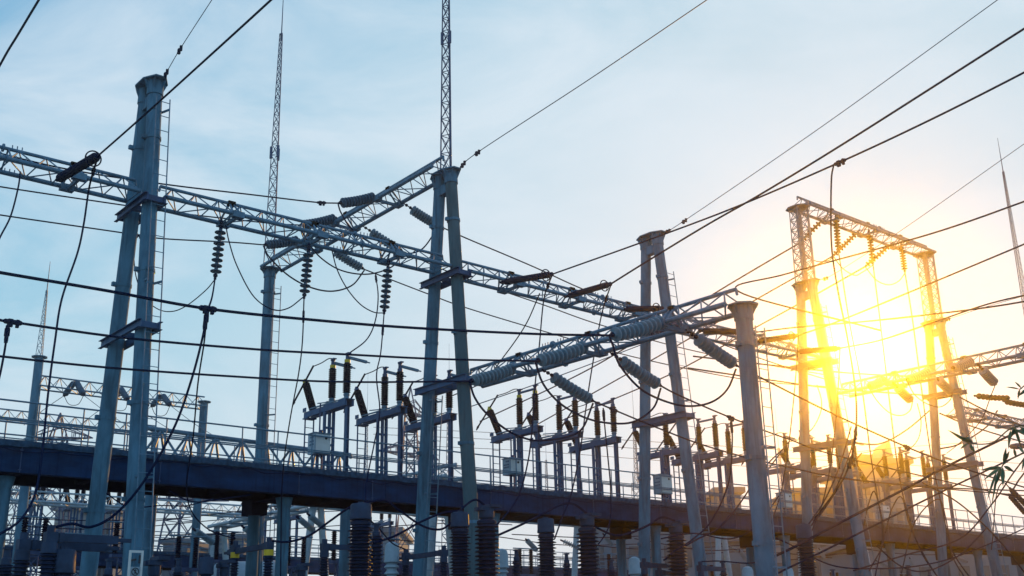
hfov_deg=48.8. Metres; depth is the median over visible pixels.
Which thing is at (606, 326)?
overhead wire
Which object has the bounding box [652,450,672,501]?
control cabinet
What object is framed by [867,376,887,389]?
insulator string
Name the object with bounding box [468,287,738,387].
lattice beam
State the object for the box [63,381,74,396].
insulator string
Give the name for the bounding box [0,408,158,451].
gantry
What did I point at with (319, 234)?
lattice beam
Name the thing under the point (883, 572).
window
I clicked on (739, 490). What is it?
building
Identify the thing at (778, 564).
window
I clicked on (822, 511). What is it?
drop lead
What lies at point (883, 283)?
jumper cable
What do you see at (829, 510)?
window
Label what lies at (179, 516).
lattice pylon
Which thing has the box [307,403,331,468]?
control cabinet
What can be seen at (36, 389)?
gantry
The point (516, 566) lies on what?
finned insulator
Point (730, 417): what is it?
overhead wire
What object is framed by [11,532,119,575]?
switch post
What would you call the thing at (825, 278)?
overhead wire
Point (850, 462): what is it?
drop lead
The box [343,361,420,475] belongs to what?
disconnect switch
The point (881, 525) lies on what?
drop lead
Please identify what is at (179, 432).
lattice beam
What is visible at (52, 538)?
switch post
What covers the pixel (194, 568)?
lattice support
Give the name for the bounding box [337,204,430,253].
jumper cable
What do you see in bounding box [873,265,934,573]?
drop lead
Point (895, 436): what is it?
overhead wire
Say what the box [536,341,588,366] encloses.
insulator string
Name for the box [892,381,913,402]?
insulator string
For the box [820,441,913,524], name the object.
building
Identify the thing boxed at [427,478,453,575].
frame
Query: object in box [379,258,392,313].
insulator string
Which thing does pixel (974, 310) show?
overhead wire
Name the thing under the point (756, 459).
round post
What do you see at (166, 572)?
building
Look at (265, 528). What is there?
disconnect switch
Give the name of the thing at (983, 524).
overhead wire
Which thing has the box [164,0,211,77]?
overhead wire
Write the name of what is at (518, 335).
drop lead
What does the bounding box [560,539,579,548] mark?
insulator string
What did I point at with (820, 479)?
disconnect switch
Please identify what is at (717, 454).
disconnect switch
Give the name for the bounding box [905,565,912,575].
finned insulator
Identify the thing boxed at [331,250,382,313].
jumper cable
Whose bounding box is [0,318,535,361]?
overhead wire
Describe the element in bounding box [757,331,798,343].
insulator string
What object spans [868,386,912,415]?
jumper cable
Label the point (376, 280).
drop lead
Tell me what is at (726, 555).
frame
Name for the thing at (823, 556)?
insulator string
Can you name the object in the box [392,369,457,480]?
disconnect switch
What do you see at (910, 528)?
drop lead
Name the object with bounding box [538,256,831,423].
overhead wire
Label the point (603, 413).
drop lead
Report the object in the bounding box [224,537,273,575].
switch post
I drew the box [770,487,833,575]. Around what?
building
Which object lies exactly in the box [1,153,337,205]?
overhead wire
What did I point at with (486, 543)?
finned insulator
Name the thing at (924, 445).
overhead wire
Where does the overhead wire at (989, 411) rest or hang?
attached to the frame tower at (933, 396)
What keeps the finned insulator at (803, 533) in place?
on the ground
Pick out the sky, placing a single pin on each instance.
(667, 129)
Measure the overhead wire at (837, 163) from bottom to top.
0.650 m
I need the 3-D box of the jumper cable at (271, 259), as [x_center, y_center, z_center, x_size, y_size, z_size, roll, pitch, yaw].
[-6.976,-0.562,39.928,3.897,1.316,0.111,10,-21,-32]
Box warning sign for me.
[127,550,143,575]
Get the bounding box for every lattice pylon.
[5,485,55,573]
[23,413,92,575]
[156,446,228,575]
[387,388,438,555]
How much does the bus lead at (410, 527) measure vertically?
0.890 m
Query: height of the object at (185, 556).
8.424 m
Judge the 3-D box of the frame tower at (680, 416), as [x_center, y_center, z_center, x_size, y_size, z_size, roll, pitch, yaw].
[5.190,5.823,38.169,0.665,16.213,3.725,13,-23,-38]
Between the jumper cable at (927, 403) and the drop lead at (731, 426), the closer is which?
the drop lead at (731, 426)
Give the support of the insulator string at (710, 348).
hanging from the lattice beam at (670, 331)
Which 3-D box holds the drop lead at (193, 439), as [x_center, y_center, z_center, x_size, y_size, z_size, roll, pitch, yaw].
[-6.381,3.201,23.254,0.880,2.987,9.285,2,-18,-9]
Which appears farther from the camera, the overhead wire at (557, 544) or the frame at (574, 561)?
the overhead wire at (557, 544)
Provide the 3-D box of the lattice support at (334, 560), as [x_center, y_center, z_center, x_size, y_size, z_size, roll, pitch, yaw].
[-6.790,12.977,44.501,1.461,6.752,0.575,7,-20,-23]
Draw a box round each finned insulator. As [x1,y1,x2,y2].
[0,546,12,575]
[53,546,76,575]
[103,559,113,575]
[143,556,169,575]
[172,558,182,575]
[198,555,213,575]
[216,559,235,575]
[293,563,312,575]
[347,501,372,575]
[369,523,382,575]
[384,542,399,575]
[449,510,470,575]
[474,504,501,575]
[495,549,508,575]
[512,549,520,575]
[536,517,556,575]
[562,553,571,575]
[575,512,601,575]
[607,559,615,575]
[628,557,640,575]
[665,521,688,575]
[719,562,727,575]
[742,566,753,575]
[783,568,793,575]
[795,523,816,575]
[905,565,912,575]
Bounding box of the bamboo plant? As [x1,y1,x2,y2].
[948,382,1023,506]
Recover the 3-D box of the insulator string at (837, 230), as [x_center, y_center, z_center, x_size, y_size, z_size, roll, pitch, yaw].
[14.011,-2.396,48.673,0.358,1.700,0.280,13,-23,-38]
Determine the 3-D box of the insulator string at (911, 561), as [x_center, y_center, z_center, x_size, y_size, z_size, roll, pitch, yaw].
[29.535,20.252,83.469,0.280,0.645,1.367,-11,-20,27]
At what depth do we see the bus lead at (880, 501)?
25.16 m
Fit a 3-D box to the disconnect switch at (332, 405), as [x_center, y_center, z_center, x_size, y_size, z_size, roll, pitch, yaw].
[-6.066,4.393,37.238,1.057,3.995,3.774,13,-23,-38]
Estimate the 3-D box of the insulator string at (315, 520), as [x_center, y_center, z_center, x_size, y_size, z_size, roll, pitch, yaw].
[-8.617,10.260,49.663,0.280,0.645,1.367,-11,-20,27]
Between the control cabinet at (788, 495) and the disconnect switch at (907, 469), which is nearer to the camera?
the control cabinet at (788, 495)
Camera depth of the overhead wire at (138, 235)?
35.67 m
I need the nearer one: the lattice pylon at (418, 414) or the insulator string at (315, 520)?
the insulator string at (315, 520)
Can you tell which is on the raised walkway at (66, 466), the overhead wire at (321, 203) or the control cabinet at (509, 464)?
the control cabinet at (509, 464)
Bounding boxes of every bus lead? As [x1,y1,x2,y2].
[106,493,213,507]
[169,490,250,502]
[272,506,349,542]
[365,499,484,530]
[370,520,405,549]
[373,510,457,543]
[499,502,586,535]
[593,516,674,536]
[663,445,786,560]
[701,560,754,563]
[775,528,1023,568]
[776,429,1020,555]
[776,453,1020,574]
[853,459,1022,570]
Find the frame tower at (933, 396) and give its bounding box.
[913,250,1007,575]
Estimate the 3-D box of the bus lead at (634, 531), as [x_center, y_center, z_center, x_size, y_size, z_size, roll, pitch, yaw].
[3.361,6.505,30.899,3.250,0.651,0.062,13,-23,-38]
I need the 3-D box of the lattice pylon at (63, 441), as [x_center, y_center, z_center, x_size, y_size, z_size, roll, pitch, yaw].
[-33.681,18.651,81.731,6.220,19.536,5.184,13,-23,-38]
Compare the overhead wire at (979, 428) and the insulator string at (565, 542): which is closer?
the overhead wire at (979, 428)
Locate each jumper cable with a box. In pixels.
[134,260,213,311]
[225,224,302,310]
[263,246,364,291]
[299,226,398,274]
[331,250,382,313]
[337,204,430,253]
[469,382,593,441]
[534,362,661,424]
[609,336,736,406]
[833,256,872,275]
[865,267,904,284]
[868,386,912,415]
[906,380,952,406]
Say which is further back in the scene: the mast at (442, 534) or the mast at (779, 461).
the mast at (779, 461)
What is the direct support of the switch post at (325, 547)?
on the ground
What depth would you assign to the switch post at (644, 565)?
31.44 m
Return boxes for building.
[50,507,86,575]
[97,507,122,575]
[158,538,208,575]
[208,533,246,554]
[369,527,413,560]
[579,529,695,575]
[704,536,782,575]
[706,487,745,508]
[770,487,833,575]
[813,535,1023,575]
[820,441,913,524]
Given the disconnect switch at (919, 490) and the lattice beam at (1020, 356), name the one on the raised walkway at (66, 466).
the disconnect switch at (919, 490)
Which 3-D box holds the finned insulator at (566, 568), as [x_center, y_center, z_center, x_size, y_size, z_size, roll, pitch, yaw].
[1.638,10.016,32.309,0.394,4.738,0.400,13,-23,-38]
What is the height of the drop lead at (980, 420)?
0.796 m
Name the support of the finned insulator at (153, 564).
on the ground
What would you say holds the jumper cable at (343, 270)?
hanging from the insulator string at (327, 220)
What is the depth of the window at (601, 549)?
83.21 m
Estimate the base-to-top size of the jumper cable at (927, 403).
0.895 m
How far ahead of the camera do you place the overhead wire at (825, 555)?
83.70 m
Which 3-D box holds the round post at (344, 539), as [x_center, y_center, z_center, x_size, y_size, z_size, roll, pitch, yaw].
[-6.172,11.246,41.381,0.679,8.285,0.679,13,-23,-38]
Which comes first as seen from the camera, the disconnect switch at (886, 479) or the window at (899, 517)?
the disconnect switch at (886, 479)
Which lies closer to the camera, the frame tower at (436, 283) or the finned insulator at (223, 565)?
the finned insulator at (223, 565)
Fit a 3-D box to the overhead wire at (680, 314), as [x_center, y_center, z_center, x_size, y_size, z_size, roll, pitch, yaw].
[5.442,2.897,57.993,0.072,4.276,23.050,13,-23,-38]
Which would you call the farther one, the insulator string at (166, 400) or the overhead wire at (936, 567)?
the insulator string at (166, 400)
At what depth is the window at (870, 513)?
118.28 m
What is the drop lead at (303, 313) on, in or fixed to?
hanging from the insulator string at (308, 255)
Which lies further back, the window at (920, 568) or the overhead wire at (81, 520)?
the window at (920, 568)
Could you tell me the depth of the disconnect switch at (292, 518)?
64.88 m
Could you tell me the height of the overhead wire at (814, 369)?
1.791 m
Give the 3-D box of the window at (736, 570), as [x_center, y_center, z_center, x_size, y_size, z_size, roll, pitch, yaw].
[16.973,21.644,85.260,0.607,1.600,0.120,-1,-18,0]
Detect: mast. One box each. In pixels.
[363,393,367,472]
[441,423,453,562]
[545,432,547,490]
[631,376,638,497]
[775,413,782,491]
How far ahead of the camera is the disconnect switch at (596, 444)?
43.68 m
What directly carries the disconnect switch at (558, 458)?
on the raised walkway at (66, 466)
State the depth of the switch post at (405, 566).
30.19 m
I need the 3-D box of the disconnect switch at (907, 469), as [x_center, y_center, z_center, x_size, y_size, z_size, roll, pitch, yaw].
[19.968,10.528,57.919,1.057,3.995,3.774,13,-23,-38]
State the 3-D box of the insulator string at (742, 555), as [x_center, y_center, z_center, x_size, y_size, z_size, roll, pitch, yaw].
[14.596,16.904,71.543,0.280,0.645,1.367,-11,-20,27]
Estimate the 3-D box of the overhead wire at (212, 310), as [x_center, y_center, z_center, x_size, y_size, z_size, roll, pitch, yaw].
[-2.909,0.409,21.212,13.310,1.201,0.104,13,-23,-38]
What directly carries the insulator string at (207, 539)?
attached to the lattice support at (216, 546)
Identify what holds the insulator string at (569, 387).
hanging from the lattice beam at (670, 331)
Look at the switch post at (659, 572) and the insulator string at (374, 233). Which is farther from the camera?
the insulator string at (374, 233)
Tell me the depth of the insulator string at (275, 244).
39.45 m
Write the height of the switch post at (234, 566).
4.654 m
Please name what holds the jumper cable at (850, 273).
hanging from the insulator string at (845, 243)
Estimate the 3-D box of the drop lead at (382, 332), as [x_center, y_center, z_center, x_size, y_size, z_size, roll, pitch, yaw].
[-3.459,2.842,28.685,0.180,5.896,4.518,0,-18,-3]
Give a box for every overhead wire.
[0,0,39,66]
[0,186,298,225]
[0,214,263,244]
[0,271,609,336]
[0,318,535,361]
[0,355,469,382]
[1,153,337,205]
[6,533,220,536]
[7,519,223,529]
[10,518,172,520]
[97,0,271,156]
[156,506,276,520]
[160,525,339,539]
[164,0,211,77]
[183,506,336,513]
[365,269,825,386]
[371,523,444,529]
[373,443,1014,481]
[374,427,1021,463]
[397,435,1023,471]
[406,252,822,374]
[444,228,823,378]
[460,0,706,167]
[472,345,639,405]
[480,243,797,420]
[499,536,636,545]
[508,554,667,558]
[512,534,669,537]
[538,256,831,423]
[552,72,1023,274]
[563,266,864,419]
[594,401,1023,495]
[599,545,739,549]
[611,28,1023,283]
[634,538,779,550]
[661,495,778,539]
[662,386,1023,499]
[665,0,996,232]
[688,367,924,395]
[693,355,905,376]
[706,551,831,557]
[735,201,1023,330]
[738,366,1023,487]
[756,301,1023,332]
[791,553,846,559]
[798,244,1023,335]
[808,426,851,523]
[810,439,1023,457]
[811,426,857,526]
[821,144,1023,280]
[831,477,1023,490]
[840,295,1023,348]
[856,411,928,444]
[867,549,965,554]
[874,527,986,571]
[922,482,1023,571]
[939,413,1023,442]
[940,410,997,448]
[947,297,1018,320]
[959,397,1020,424]
[1010,473,1023,494]
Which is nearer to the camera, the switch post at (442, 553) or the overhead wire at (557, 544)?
the switch post at (442, 553)
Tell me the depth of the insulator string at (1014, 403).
53.84 m
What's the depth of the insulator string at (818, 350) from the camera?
42.79 m
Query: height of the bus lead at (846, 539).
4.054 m
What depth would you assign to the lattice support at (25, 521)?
39.71 m
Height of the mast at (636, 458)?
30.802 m
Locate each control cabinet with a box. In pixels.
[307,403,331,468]
[501,429,521,486]
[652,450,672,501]
[775,466,792,512]
[874,479,890,522]
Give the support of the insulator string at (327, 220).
attached to the lattice beam at (379, 196)
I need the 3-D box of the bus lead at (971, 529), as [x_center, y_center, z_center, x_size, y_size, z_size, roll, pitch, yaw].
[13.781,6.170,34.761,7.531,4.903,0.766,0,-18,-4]
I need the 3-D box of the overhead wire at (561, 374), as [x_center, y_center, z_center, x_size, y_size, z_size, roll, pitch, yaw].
[2.332,3.100,42.461,8.675,2.938,0.694,-2,-18,4]
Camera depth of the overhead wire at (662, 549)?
64.93 m
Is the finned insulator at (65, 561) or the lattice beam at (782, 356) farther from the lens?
the lattice beam at (782, 356)
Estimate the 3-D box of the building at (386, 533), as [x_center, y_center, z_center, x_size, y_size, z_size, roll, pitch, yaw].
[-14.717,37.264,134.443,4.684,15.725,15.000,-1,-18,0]
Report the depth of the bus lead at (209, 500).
29.64 m
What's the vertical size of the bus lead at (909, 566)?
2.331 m
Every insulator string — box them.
[55,150,101,182]
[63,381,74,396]
[74,381,85,395]
[119,387,129,400]
[150,394,161,407]
[161,394,171,406]
[192,528,214,544]
[210,219,225,278]
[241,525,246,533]
[263,236,300,248]
[296,516,315,532]
[299,242,312,298]
[300,214,336,228]
[306,513,325,529]
[333,252,364,270]
[338,192,375,207]
[364,226,402,250]
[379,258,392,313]
[404,203,431,225]
[469,363,516,385]
[500,269,553,284]
[525,538,537,551]
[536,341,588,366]
[541,369,593,403]
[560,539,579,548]
[564,280,611,297]
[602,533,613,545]
[610,316,664,341]
[610,352,661,388]
[624,303,663,311]
[685,329,737,368]
[698,328,754,334]
[721,543,739,552]
[738,549,746,559]
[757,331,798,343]
[798,215,827,243]
[798,346,839,353]
[818,548,825,558]
[833,215,840,249]
[833,229,860,255]
[865,241,893,266]
[866,230,875,264]
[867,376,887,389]
[876,560,887,567]
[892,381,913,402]
[899,243,907,272]
[905,368,930,383]
[908,557,914,565]
[935,376,953,393]
[950,357,974,372]
[953,555,967,562]
[973,393,1009,400]
[976,363,997,385]
[1002,400,1023,407]
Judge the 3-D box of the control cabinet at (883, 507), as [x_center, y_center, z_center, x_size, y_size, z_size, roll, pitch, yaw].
[17.437,10.082,53.317,0.660,2.105,0.490,13,-23,-38]
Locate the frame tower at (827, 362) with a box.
[786,203,876,575]
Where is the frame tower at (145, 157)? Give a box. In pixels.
[79,74,170,575]
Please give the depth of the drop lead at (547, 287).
32.19 m
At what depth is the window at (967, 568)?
87.37 m
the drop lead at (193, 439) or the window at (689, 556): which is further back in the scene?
the window at (689, 556)
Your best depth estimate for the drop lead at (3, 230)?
25.31 m
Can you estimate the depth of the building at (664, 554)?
83.35 m
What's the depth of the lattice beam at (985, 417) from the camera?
52.81 m
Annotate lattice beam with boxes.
[0,143,140,203]
[10,489,247,518]
[147,426,352,471]
[158,185,451,274]
[207,463,461,528]
[260,155,450,271]
[324,508,872,547]
[462,260,655,323]
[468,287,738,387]
[675,315,823,362]
[794,196,936,256]
[836,343,1023,397]
[946,404,1023,429]
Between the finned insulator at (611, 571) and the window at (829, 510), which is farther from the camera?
the window at (829, 510)
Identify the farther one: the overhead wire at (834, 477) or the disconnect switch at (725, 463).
the disconnect switch at (725, 463)
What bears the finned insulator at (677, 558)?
on the ground
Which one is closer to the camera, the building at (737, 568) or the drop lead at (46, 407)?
the drop lead at (46, 407)
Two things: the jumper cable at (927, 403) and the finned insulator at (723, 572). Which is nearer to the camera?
the finned insulator at (723, 572)
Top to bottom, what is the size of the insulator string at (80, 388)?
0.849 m
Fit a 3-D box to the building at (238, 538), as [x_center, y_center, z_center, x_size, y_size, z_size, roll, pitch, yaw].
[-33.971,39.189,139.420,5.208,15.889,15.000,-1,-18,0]
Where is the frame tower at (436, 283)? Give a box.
[412,0,478,575]
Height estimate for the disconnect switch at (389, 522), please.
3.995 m
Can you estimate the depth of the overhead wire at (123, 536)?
56.51 m
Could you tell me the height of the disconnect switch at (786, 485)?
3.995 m
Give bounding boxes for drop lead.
[0,163,96,534]
[0,171,20,238]
[0,324,9,376]
[56,313,208,528]
[186,330,235,538]
[208,279,215,305]
[280,299,304,575]
[350,274,378,351]
[365,314,384,501]
[453,293,539,395]
[496,277,551,524]
[554,286,610,538]
[596,408,611,546]
[669,420,732,554]
[771,336,798,522]
[799,385,821,437]
[812,349,840,530]
[814,165,856,518]
[814,428,857,520]
[838,250,884,570]
[864,491,882,575]
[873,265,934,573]
[885,496,936,575]
[898,403,921,453]
[901,499,963,575]
[905,273,968,575]
[946,385,995,453]
[991,482,1008,549]
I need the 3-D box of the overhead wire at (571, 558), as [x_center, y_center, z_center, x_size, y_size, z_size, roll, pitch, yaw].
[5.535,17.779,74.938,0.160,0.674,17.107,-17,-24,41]
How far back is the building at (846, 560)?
87.71 m
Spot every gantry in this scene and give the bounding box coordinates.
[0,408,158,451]
[11,265,210,575]
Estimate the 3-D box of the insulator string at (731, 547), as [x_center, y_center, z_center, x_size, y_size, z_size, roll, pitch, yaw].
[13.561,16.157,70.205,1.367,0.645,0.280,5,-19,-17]
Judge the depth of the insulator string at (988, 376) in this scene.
37.42 m
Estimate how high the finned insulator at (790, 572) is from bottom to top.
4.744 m
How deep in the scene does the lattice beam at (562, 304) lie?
36.60 m
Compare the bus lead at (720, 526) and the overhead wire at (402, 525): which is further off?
the overhead wire at (402, 525)
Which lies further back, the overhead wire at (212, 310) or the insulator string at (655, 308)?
the insulator string at (655, 308)
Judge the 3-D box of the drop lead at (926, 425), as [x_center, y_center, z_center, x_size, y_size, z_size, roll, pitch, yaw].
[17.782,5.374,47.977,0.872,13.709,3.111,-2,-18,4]
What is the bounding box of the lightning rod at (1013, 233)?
[997,138,1023,418]
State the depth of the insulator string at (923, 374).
40.26 m
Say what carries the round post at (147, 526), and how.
on the ground
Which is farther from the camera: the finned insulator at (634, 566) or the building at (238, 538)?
the building at (238, 538)
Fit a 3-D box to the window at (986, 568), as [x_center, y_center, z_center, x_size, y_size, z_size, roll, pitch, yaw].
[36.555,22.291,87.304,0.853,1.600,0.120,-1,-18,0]
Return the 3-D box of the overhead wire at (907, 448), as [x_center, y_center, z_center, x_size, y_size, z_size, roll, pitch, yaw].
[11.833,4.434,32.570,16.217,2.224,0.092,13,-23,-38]
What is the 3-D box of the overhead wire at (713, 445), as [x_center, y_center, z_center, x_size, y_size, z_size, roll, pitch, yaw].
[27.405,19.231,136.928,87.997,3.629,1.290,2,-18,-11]
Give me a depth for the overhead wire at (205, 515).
50.13 m
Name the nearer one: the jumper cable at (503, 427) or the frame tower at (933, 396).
the jumper cable at (503, 427)
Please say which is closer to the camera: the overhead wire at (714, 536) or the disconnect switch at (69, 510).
the overhead wire at (714, 536)
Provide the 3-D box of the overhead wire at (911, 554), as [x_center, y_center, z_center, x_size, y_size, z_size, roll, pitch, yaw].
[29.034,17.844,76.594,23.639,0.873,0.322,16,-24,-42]
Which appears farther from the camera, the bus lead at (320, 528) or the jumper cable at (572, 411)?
the jumper cable at (572, 411)
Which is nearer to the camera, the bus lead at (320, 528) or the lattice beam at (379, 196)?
the bus lead at (320, 528)
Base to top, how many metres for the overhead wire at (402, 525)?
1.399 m
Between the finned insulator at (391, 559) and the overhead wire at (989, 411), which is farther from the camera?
the overhead wire at (989, 411)
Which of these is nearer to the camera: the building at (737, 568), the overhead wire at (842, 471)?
the overhead wire at (842, 471)
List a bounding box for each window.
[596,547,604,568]
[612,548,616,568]
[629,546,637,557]
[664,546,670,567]
[684,545,691,567]
[732,564,740,575]
[775,563,782,575]
[814,562,819,575]
[826,508,832,517]
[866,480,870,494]
[867,510,873,520]
[880,569,888,575]
[896,508,903,523]
[919,567,929,575]
[958,566,970,575]
[983,566,989,575]
[1000,565,1009,575]
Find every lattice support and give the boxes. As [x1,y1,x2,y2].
[14,515,57,575]
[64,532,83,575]
[108,521,123,575]
[169,535,205,575]
[208,530,241,575]
[288,536,312,575]
[325,529,351,575]
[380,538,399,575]
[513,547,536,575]
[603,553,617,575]
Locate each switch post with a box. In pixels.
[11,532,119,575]
[37,525,131,575]
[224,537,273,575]
[229,541,239,575]
[319,539,351,575]
[399,545,447,575]
[401,549,409,575]
[640,558,667,575]
[655,566,671,575]
[696,561,725,575]
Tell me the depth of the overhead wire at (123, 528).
49.34 m
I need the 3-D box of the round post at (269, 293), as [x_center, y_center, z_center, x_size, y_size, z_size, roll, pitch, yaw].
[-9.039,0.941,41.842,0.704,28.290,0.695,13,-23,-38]
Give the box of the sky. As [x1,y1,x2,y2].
[0,0,1023,575]
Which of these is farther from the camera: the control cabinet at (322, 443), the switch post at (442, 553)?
the control cabinet at (322, 443)
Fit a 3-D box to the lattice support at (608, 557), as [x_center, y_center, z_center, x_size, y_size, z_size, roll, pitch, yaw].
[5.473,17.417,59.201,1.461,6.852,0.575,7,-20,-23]
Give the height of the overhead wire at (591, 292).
2.471 m
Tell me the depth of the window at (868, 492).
119.07 m
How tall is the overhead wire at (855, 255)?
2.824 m
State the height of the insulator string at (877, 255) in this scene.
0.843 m
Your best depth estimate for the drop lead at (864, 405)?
45.02 m
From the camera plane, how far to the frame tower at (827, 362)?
44.73 m
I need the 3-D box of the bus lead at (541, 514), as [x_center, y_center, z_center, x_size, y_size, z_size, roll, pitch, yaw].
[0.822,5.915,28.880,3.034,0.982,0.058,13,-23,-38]
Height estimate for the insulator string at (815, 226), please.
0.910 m
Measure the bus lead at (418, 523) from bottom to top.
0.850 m
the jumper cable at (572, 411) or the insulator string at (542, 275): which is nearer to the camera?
the jumper cable at (572, 411)
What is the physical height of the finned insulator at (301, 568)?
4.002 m
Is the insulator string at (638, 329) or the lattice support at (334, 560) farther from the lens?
the lattice support at (334, 560)
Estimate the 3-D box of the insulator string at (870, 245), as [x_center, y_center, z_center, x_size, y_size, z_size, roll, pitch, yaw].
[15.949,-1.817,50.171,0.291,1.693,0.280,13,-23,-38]
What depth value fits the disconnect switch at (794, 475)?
52.20 m
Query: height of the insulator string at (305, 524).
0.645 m
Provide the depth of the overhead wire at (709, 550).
63.27 m
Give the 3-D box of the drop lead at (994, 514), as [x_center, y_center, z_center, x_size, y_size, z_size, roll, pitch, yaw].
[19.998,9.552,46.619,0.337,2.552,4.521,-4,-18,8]
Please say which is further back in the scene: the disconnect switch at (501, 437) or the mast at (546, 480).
the mast at (546, 480)
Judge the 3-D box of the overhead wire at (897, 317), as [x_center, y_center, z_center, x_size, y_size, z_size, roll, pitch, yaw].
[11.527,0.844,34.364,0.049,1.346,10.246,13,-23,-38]
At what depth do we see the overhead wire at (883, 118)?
29.01 m
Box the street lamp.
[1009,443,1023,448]
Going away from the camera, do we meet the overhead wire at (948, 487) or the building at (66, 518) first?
the overhead wire at (948, 487)
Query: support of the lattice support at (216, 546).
on the ground
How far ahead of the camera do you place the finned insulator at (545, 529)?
28.56 m
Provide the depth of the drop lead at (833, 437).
41.03 m
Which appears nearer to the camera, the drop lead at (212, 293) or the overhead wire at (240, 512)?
the drop lead at (212, 293)
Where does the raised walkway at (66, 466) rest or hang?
on the ground
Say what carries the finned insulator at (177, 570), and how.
on the ground
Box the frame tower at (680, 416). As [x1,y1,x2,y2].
[632,230,715,575]
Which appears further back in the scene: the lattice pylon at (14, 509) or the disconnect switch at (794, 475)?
the lattice pylon at (14, 509)
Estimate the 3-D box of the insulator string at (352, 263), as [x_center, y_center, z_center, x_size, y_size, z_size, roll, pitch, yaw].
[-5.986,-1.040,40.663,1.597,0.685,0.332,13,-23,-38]
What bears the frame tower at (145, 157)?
on the ground
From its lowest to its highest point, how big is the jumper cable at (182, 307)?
1.836 m
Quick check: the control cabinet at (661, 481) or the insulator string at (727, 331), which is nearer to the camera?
the insulator string at (727, 331)
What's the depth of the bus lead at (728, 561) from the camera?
27.26 m
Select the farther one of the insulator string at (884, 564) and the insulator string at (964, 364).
the insulator string at (884, 564)
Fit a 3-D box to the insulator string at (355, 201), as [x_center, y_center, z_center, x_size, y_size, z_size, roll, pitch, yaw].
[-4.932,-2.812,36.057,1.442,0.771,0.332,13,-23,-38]
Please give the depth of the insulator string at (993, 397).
52.56 m
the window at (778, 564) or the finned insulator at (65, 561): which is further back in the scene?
the window at (778, 564)
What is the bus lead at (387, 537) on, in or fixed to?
attached to the finned insulator at (376, 559)
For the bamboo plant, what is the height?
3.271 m
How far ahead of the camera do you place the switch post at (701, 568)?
31.43 m
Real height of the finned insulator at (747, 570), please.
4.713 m
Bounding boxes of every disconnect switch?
[27,487,46,539]
[59,489,86,532]
[103,492,125,549]
[237,503,269,553]
[273,507,300,556]
[293,352,369,470]
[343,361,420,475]
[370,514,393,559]
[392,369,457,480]
[476,384,543,489]
[522,395,581,492]
[562,397,621,497]
[621,413,679,501]
[656,415,723,506]
[691,420,750,509]
[741,430,812,513]
[769,434,838,517]
[800,444,863,519]
[851,447,911,524]
[866,450,934,526]
[891,454,955,529]
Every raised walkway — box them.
[0,398,1023,575]
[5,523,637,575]
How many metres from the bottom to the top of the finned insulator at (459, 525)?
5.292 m
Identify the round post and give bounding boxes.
[142,495,157,575]
[254,0,283,575]
[338,509,350,575]
[727,301,787,575]
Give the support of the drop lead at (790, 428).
hanging from the insulator string at (793, 336)
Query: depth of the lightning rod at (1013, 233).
59.85 m
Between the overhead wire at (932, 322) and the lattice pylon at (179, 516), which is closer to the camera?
the overhead wire at (932, 322)
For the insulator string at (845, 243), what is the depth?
51.15 m
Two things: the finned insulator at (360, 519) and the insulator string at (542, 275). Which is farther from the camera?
the insulator string at (542, 275)
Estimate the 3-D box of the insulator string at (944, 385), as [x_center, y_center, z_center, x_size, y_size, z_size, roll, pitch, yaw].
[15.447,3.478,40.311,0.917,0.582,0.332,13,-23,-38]
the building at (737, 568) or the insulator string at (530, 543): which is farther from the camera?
the building at (737, 568)
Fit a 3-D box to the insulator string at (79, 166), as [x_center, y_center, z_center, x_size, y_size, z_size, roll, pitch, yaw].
[-9.814,-2.657,25.433,0.369,0.580,2.734,13,-23,-38]
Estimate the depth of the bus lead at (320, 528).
25.51 m
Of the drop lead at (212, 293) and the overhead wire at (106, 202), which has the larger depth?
the overhead wire at (106, 202)
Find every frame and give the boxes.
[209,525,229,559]
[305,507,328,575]
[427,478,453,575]
[571,525,580,575]
[715,536,732,575]
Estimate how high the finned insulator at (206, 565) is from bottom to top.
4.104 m
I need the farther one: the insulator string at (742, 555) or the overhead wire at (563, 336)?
the insulator string at (742, 555)
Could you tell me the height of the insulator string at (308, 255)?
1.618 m
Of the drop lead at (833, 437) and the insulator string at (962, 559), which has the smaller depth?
the drop lead at (833, 437)
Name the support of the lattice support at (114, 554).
on the ground
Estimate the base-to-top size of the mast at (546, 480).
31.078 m
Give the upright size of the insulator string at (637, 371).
0.772 m

